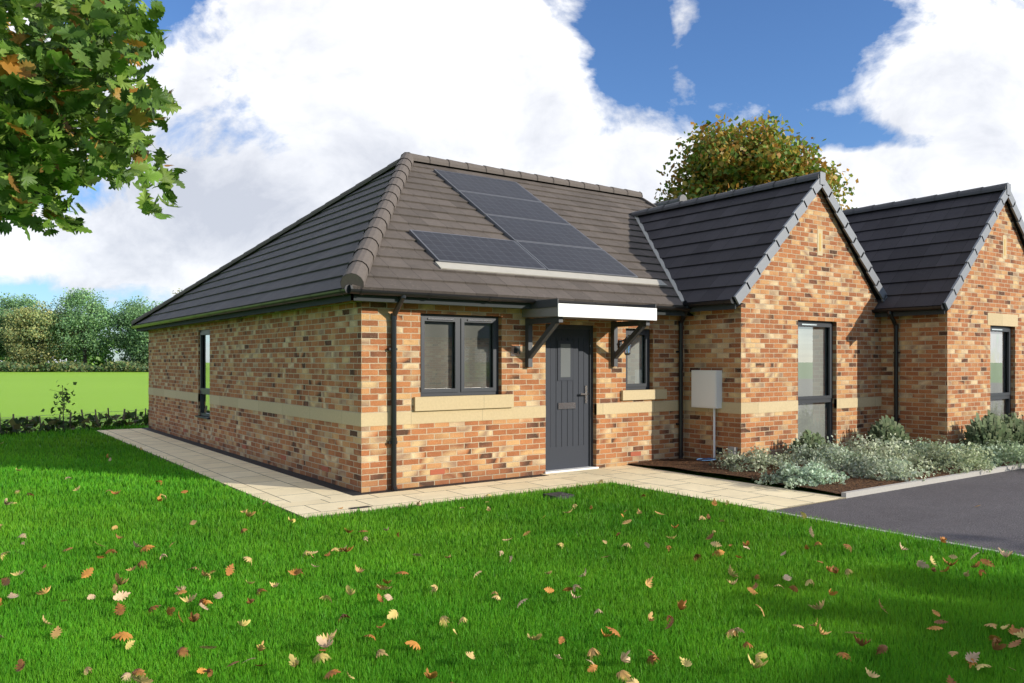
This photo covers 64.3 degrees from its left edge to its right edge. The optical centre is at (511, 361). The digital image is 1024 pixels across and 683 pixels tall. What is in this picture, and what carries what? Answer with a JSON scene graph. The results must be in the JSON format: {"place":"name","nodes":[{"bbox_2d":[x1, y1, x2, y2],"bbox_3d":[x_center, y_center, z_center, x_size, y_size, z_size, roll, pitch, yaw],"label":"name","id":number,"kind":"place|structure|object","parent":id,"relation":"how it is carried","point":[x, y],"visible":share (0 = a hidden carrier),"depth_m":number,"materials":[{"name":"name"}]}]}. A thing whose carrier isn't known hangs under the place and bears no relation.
{"place":"outdoors","nodes":[
{"label":"outdoors","id":0,"kind":"place"},
{"bbox_2d":[0,0,187,240],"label":"oak","id":1,"kind":"object","parent":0,"point":[68,78],"depth_m":3.26,"materials":[{"name":"green plant"}]},
{"bbox_2d":[96,428,845,518],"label":"paving path","id":2,"kind":"structure","parent":0,"point":[305,499],"depth_m":10.26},
{"bbox_2d":[0,363,1019,680],"bbox_3d":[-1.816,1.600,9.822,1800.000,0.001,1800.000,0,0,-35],"label":"terrain","id":3,"kind":"structure","parent":0,"point":[30,395],"depth_m":33.18,"materials":[{"name":"green plant"}]},
{"bbox_2d":[0,292,45,364],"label":"tree","id":4,"kind":"object","parent":3,"relation":"on","point":[9,304],"visible":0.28,"depth_m":130.98,"materials":[{"name":"green plant"}]},
{"bbox_2d":[0,339,63,364],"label":"tree","id":5,"kind":"object","parent":3,"relation":"on","point":[24,359],"visible":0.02,"depth_m":148.78,"materials":[{"name":"green plant"}]},
{"bbox_2d":[0,301,77,365],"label":"tree","id":6,"kind":"object","parent":3,"relation":"on","point":[28,318],"visible":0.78,"depth_m":125.70,"materials":[{"name":"green plant"}]},
{"bbox_2d":[53,388,73,428],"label":"sapling stems","id":7,"kind":"object","parent":3,"relation":"on","point":[63,410],"visible":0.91,"depth_m":18.31,"materials":[{"name":"brown plant"}]},
{"bbox_2d":[0,380,148,434],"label":"hedge","id":8,"kind":"object","parent":3,"relation":"on","point":[17,423],"visible":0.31,"depth_m":18.45,"materials":[{"name":"green plant"}]},
{"bbox_2d":[0,360,148,371],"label":"field hedgerow","id":9,"kind":"object","parent":3,"relation":"on","point":[78,366],"visible":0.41,"depth_m":119.76,"materials":[{"name":"green plant"}]},
{"bbox_2d":[0,408,148,435],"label":"field fence","id":10,"kind":"object","parent":3,"relation":"on","point":[95,412],"visible":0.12,"depth_m":19.09,"materials":[{"name":"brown wood"}]},
{"bbox_2d":[40,287,127,362],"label":"tree","id":11,"kind":"object","parent":3,"relation":"on","point":[84,331],"visible":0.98,"depth_m":127.07,"materials":[{"name":"green plant"}]},
{"bbox_2d":[50,315,124,365],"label":"tree","id":12,"kind":"object","parent":3,"relation":"on","point":[99,359],"visible":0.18,"depth_m":154.34,"materials":[{"name":"green plant"}]},
{"bbox_2d":[103,295,151,363],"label":"tree","id":13,"kind":"object","parent":3,"relation":"on","point":[129,303],"visible":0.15,"depth_m":129.93,"materials":[{"name":"green plant"}]},
{"bbox_2d":[110,301,162,366],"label":"tree","id":14,"kind":"object","parent":3,"relation":"on","point":[137,343],"visible":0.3,"depth_m":125.42,"materials":[{"name":"green plant"}]},
{"bbox_2d":[142,428,546,495],"bbox_3d":[-4.159,1.584,15.276,2.920,0.001,12.000,0,0,-35],"label":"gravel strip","id":15,"kind":"object","parent":3,"relation":"on","point":[310,479],"visible":0.9,"depth_m":11.10,"materials":[{"name":"beige gravel"}]},
{"bbox_2d":[349,492,573,508],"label":"drain covers","id":16,"kind":"object","parent":3,"relation":"on","point":[556,495],"visible":0.57,"depth_m":9.45,"materials":[{"name":"grey metal"}]},
{"bbox_2d":[0,423,1023,682],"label":"lawn grass","id":17,"kind":"structure","parent":3,"relation":"on","point":[288,617],"depth_m":5.59,"materials":[{"name":"green plant"}]},
{"bbox_2d":[0,426,1023,682],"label":"fallen oak leaves","id":18,"kind":"object","parent":3,"relation":"on","point":[138,674],"visible":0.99,"depth_m":4.99,"materials":[{"name":"brown plant"}]},
{"bbox_2d":[131,284,944,490],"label":"gutters and downpipes","id":19,"kind":"object","parent":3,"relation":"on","point":[349,289],"visible":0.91,"depth_m":11.17,"materials":[{"name":"black plastic"}]},
{"bbox_2d":[148,190,1023,492],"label":"house walls","id":20,"kind":"structure","parent":3,"relation":"on","point":[304,390],"depth_m":12.64,"materials":[{"name":"brick"}]},
{"bbox_2d":[544,324,598,473],"bbox_3d":[0.824,0.535,11.778,0.990,2.130,0.179,0,0,-35],"label":"front door","id":21,"kind":"structure","parent":20,"relation":"attached to","point":[569,397],"depth_m":11.82,"materials":[{"name":"grey"}]},
{"bbox_2d":[131,152,1023,331],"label":"roof","id":22,"kind":"structure","parent":20,"relation":"on","point":[408,222],"depth_m":13.69,"materials":[{"name":"tile"}]},
{"bbox_2d":[521,298,656,366],"bbox_3d":[1.095,-0.367,11.399,1.794,0.895,0.814,0,0,-35],"label":"door canopy","id":23,"kind":"object","parent":20,"relation":"attached to","point":[554,312],"visible":0.98,"depth_m":11.16,"materials":[{"name":"white paint"}]},
{"bbox_2d":[195,313,1010,443],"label":"window frames","id":24,"kind":"structure","parent":20,"relation":"attached to","point":[458,388],"depth_m":12.46,"materials":[{"name":"grey plastic"}]},
{"bbox_2d":[203,321,1004,442],"bbox_3d":[1.397,0.410,12.855,15.204,2.240,5.249,0,0,3],"label":"window glass and interiors","id":25,"kind":"object","parent":20,"relation":"attached to","point":[812,360],"visible":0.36,"depth_m":13.23,"materials":[{"name":"glass"}]},
{"bbox_2d":[511,336,736,460],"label":"wall fittings","id":26,"kind":"object","parent":20,"relation":"attached to","point":[706,388],"depth_m":12.51,"materials":[{"name":"silver metal"}]},
{"bbox_2d":[654,110,858,209],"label":"tree","id":27,"kind":"object","parent":3,"relation":"on","point":[725,159],"visible":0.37,"depth_m":43.92,"materials":[{"name":"green plant"}]},
{"bbox_2d":[628,450,1022,493],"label":"mulch bed","id":28,"kind":"object","parent":3,"relation":"on","point":[698,465],"visible":0.16,"depth_m":11.08,"materials":[{"name":"brown soil"}]},
{"bbox_2d":[709,410,1023,488],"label":"bed shrubs","id":29,"kind":"object","parent":28,"relation":"on","point":[991,439],"visible":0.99,"depth_m":11.70,"materials":[{"name":"green plant"}]},
{"bbox_2d":[0,0,1023,362],"label":"sky","id":30,"kind":"structure","parent":0,"point":[288,106],"materials":[{"name":"white"}]},
{"bbox_2d":[777,468,1023,554],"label":"driveway","id":31,"kind":"structure","parent":0,"point":[949,511],"depth_m":8.66,"materials":[{"name":"grey asphalt"}]},
{"bbox_2d":[767,463,1023,557],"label":"kerb edging","id":32,"kind":"object","parent":31,"relation":"on","point":[880,489],"visible":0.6,"depth_m":10.21,"materials":[{"name":"concrete"}]}
]}

